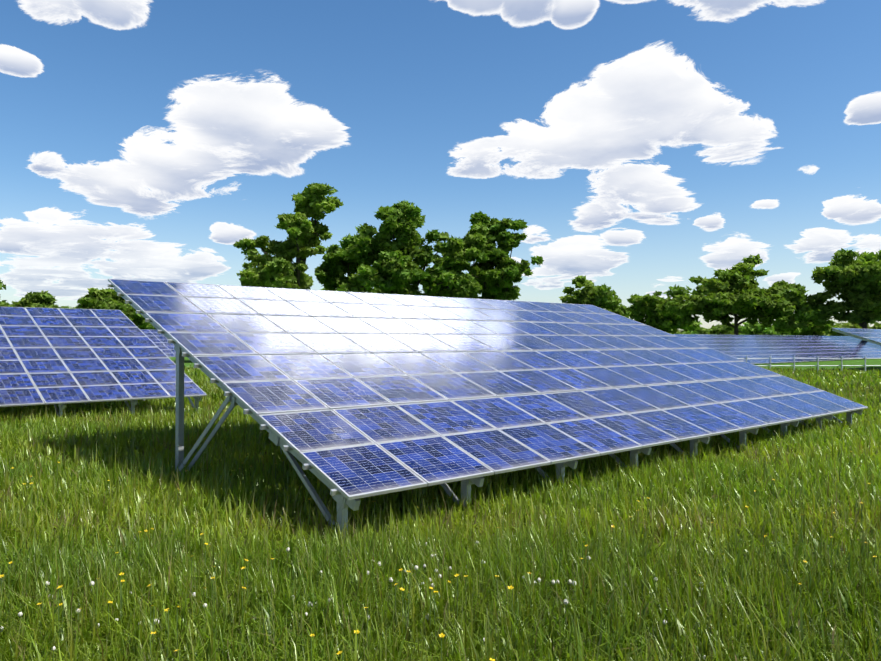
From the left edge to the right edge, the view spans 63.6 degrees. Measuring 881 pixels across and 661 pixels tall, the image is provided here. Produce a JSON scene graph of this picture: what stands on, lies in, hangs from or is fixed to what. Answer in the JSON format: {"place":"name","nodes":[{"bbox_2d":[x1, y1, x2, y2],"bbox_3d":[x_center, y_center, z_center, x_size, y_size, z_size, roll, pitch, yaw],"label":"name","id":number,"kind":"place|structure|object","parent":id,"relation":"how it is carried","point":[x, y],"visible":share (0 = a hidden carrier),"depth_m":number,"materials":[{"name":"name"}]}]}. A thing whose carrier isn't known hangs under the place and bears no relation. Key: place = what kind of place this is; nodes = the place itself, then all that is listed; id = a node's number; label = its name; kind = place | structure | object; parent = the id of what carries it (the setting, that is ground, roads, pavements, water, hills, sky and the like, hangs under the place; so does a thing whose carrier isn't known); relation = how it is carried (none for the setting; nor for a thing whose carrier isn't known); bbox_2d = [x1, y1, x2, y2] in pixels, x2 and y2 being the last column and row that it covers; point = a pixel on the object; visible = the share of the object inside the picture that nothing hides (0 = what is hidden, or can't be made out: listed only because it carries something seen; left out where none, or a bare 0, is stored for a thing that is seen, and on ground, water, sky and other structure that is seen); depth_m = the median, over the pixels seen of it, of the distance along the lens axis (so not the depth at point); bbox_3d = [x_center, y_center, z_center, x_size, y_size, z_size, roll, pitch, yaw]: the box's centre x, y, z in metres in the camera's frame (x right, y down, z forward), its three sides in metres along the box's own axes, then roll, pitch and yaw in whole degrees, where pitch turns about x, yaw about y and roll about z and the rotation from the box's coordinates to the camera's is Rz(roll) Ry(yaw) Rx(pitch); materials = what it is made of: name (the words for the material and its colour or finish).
{"place":"outdoors","nodes":[
{"label":"outdoors","id":0,"kind":"place"},
{"bbox_2d":[0,0,880,329],"label":"sky","id":1,"kind":"structure","parent":0,"point":[642,147],"materials":[{"name":"blue"}]},
{"bbox_2d":[0,357,880,660],"bbox_3d":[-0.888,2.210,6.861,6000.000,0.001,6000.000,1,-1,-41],"label":"ground","id":2,"kind":"structure","parent":0,"point":[188,362],"depth_m":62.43,"materials":[{"name":"green plant"}]},
{"bbox_2d":[0,280,5,299],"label":"tree","id":3,"kind":"object","parent":2,"relation":"on","point":[3,285],"visible":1,"depth_m":100.88,"materials":[{"name":"green plant"}]},
{"bbox_2d":[0,290,64,307],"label":"tree","id":4,"kind":"object","parent":2,"relation":"on","point":[43,299],"visible":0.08,"depth_m":108.11,"materials":[{"name":"green plant"}]},
{"bbox_2d":[63,304,79,308],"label":"tree","id":5,"kind":"object","parent":2,"relation":"on","point":[71,308],"depth_m":141.37,"materials":[{"name":"green plant"}]},
{"bbox_2d":[0,307,206,416],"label":"pv row","id":6,"kind":"object","parent":2,"relation":"on","point":[60,357],"visible":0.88,"depth_m":20.26,"materials":[{"name":"blue glass"}]},
{"bbox_2d":[76,287,153,327],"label":"tree","id":7,"kind":"object","parent":2,"relation":"on","point":[105,299],"visible":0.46,"depth_m":110.54,"materials":[{"name":"green plant"}]},
{"bbox_2d":[139,326,152,329],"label":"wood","id":8,"kind":"object","parent":2,"relation":"on","point":[147,328],"depth_m":207.24,"materials":[{"name":"green plant"}]},
{"bbox_2d":[140,329,175,356],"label":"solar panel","id":9,"kind":"object","parent":2,"relation":"on","point":[160,341],"depth_m":68.91,"materials":[{"name":"blue glass"}]},
{"bbox_2d":[239,263,277,287],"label":"tree","id":10,"kind":"object","parent":2,"relation":"on","point":[244,283],"visible":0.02,"depth_m":106.94,"materials":[{"name":"green plant"}]},
{"bbox_2d":[233,183,343,289],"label":"ash tree","id":11,"kind":"object","parent":2,"relation":"on","point":[279,267],"depth_m":91.61,"materials":[{"name":"green plant"}]},
{"bbox_2d":[314,244,388,293],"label":"tree","id":12,"kind":"object","parent":2,"relation":"on","point":[331,270],"depth_m":104.89,"materials":[{"name":"green plant"}]},
{"bbox_2d":[333,200,481,295],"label":"oak tree","id":13,"kind":"object","parent":2,"relation":"on","point":[402,220],"depth_m":89.53,"materials":[{"name":"green plant"}]},
{"bbox_2d":[0,426,876,660],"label":"meadow flowers","id":14,"kind":"object","parent":2,"relation":"on","point":[553,582],"visible":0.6,"depth_m":5.21,"materials":[{"name":"yellow plant"}]},
{"bbox_2d":[417,249,478,296],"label":"tree","id":15,"kind":"object","parent":2,"relation":"on","point":[448,264],"depth_m":107.18,"materials":[{"name":"green plant"}]},
{"bbox_2d":[107,279,867,543],"bbox_3d":[1.670,1.426,14.636,14.201,2.144,8.071,1,18,-41],"label":"solar panel array","id":16,"kind":"object","parent":2,"relation":"on","point":[348,399],"visible":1,"depth_m":11.50,"materials":[{"name":"blue glass"}]},
{"bbox_2d":[436,211,543,300],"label":"oak tree","id":17,"kind":"object","parent":2,"relation":"on","point":[485,232],"depth_m":95.16,"materials":[{"name":"green plant"}]},
{"bbox_2d":[559,275,631,318],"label":"tree","id":18,"kind":"object","parent":2,"relation":"on","point":[591,293],"depth_m":128.32,"materials":[{"name":"green plant"}]},
{"bbox_2d":[624,291,699,333],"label":"tree","id":19,"kind":"object","parent":2,"relation":"on","point":[641,308],"depth_m":141.66,"materials":[{"name":"green plant"}]},
{"bbox_2d":[673,319,720,334],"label":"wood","id":20,"kind":"object","parent":2,"relation":"on","point":[701,330],"visible":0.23,"depth_m":226.40,"materials":[{"name":"green plant"}]},
{"bbox_2d":[709,323,742,334],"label":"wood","id":21,"kind":"object","parent":2,"relation":"on","point":[722,331],"visible":0.27,"depth_m":229.47,"materials":[{"name":"green plant"}]},
{"bbox_2d":[655,254,817,334],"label":"tree","id":22,"kind":"object","parent":2,"relation":"on","point":[729,291],"depth_m":100.98,"materials":[{"name":"green plant"}]},
{"bbox_2d":[738,320,791,334],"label":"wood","id":23,"kind":"object","parent":2,"relation":"on","point":[750,329],"visible":0.44,"depth_m":205.20,"materials":[{"name":"green plant"}]},
{"bbox_2d":[672,334,880,363],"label":"pv row","id":24,"kind":"object","parent":2,"relation":"on","point":[766,346],"visible":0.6,"depth_m":74.40,"materials":[{"name":"blue glass"}]},
{"bbox_2d":[772,300,838,335],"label":"tree","id":25,"kind":"object","parent":2,"relation":"on","point":[790,323],"depth_m":140.38,"materials":[{"name":"green plant"}]},
{"bbox_2d":[737,356,880,372],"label":"rail fence","id":26,"kind":"object","parent":2,"relation":"on","point":[817,358],"visible":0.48,"depth_m":43.83,"materials":[{"name":"metal"}]},
{"bbox_2d":[793,248,880,338],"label":"tree","id":27,"kind":"object","parent":2,"relation":"on","point":[853,284],"depth_m":95.14,"materials":[{"name":"green plant"}]},
{"bbox_2d":[825,322,880,343],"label":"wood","id":28,"kind":"object","parent":2,"relation":"on","point":[877,325],"visible":0.12,"depth_m":203.53,"materials":[{"name":"green plant"}]},
{"bbox_2d":[832,328,880,345],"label":"pv row","id":29,"kind":"object","parent":2,"relation":"on","point":[868,335],"visible":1,"depth_m":47.75,"materials":[{"name":"blue glass"}]}
]}

